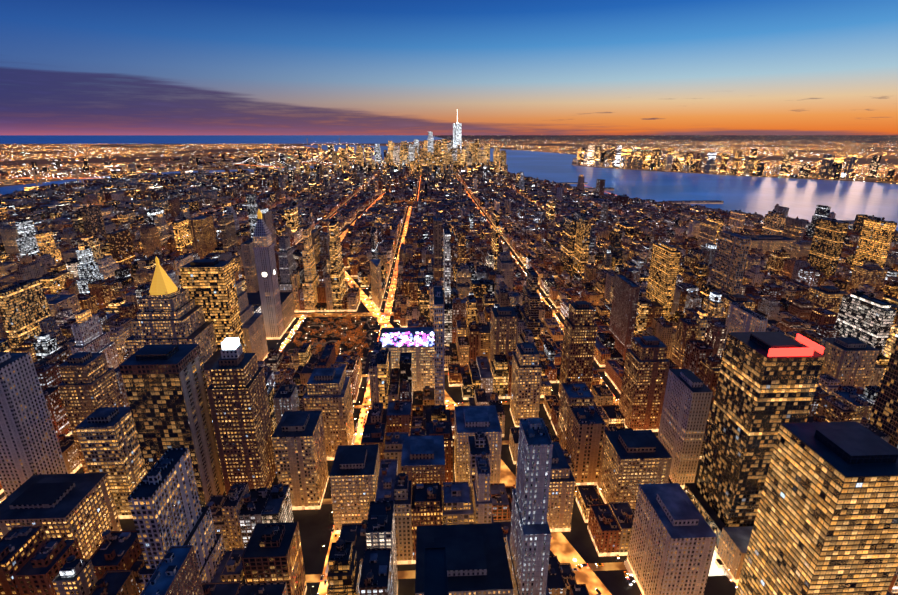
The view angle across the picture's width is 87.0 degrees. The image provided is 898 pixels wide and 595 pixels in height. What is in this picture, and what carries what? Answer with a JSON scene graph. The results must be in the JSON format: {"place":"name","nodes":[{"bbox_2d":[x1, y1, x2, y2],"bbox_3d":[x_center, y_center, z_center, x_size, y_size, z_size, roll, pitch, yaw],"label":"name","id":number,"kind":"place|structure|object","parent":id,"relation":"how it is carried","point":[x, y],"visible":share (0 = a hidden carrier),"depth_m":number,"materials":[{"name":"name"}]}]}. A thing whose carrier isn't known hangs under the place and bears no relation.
{"place":"outdoors","nodes":[
{"label":"outdoors","id":0,"kind":"place"},
{"bbox_2d":[0,175,736,594],"bbox_3d":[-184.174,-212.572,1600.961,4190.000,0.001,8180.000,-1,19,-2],"label":"street","id":1,"kind":"structure","parent":0,"point":[316,527],"depth_m":415.14,"materials":[{"name":"grey asphalt"}]},
{"bbox_2d":[285,202,421,372],"bbox_3d":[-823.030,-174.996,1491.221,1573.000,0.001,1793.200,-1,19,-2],"label":"park lawns and paths","id":2,"kind":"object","parent":1,"relation":"on","point":[369,327],"visible":0.2,"depth_m":797.02,"materials":[{"name":"green plant"}]},
{"bbox_2d":[95,199,433,364],"bbox_3d":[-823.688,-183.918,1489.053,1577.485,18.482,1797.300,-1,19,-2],"label":"park trees","id":3,"kind":"object","parent":2,"relation":"on","point":[349,335],"visible":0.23,"depth_m":784.11,"materials":[{"name":"green plant"}]},
{"bbox_2d":[0,141,897,594],"bbox_3d":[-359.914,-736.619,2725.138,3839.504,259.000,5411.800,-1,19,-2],"label":"buildings","id":4,"kind":"structure","parent":1,"relation":"on","point":[170,513],"depth_m":725.77,"materials":[{"name":"brown concrete"}]},
{"bbox_2d":[0,203,897,594],"bbox_3d":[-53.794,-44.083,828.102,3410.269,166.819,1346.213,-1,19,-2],"label":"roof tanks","id":5,"kind":"object","parent":4,"relation":"on","point":[172,571],"visible":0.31,"depth_m":612.60,"materials":[{"name":"brown wood"}]},
{"bbox_2d":[0,194,897,594],"bbox_3d":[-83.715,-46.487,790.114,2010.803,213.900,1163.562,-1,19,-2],"label":"skyscrapers","id":6,"kind":"structure","parent":1,"relation":"on","point":[780,498],"depth_m":385.68,"materials":[{"name":"orange"}]},
{"bbox_2d":[0,135,897,230],"bbox_3d":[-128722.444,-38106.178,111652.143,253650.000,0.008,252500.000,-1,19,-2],"label":"water","id":7,"kind":"structure","parent":0,"point":[804,198],"depth_m":3419.65,"materials":[{"name":"blue liquid"}]},
{"bbox_2d":[0,135,897,186],"bbox_3d":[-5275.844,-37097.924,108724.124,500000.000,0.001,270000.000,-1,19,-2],"label":"ground","id":8,"kind":"structure","parent":0,"point":[772,150],"depth_m":10791.19,"materials":[{"name":"brown"}]},
{"bbox_2d":[8,138,339,184],"bbox_3d":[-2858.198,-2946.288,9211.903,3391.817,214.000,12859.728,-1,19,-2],"label":"bridges","id":9,"kind":"structure","parent":8,"relation":"on","point":[80,174],"depth_m":3205.61,"materials":[{"name":"grey metal"}]},
{"bbox_2d":[0,110,897,225],"bbox_3d":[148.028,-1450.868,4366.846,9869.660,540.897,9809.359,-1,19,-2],"label":"distant skylines","id":10,"kind":"structure","parent":8,"relation":"on","point":[829,169],"depth_m":4314.16,"materials":[{"name":"orange"}]},
{"bbox_2d":[0,0,897,134],"label":"sky","id":11,"kind":"structure","parent":0,"point":[68,67],"materials":[{"name":"blue"}]},
{"bbox_2d":[268,176,737,594],"bbox_3d":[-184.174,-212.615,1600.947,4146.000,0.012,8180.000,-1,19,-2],"label":"roads","id":12,"kind":"structure","parent":0,"point":[562,549],"depth_m":476.16,"materials":[{"name":"asphalt"}]},
{"bbox_2d":[0,240,736,594],"bbox_3d":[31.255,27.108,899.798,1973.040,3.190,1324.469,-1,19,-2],"label":"traffic","id":13,"kind":"object","parent":12,"relation":"on","point":[724,568],"visible":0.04,"depth_m":525.28,"materials":[{"name":"paint"}]},
{"bbox_2d":[276,258,728,592],"bbox_3d":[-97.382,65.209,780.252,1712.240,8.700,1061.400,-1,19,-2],"label":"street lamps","id":14,"kind":"object","parent":12,"relation":"on","point":[361,392],"visible":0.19,"depth_m":719.50,"materials":[{"name":"yellow"}]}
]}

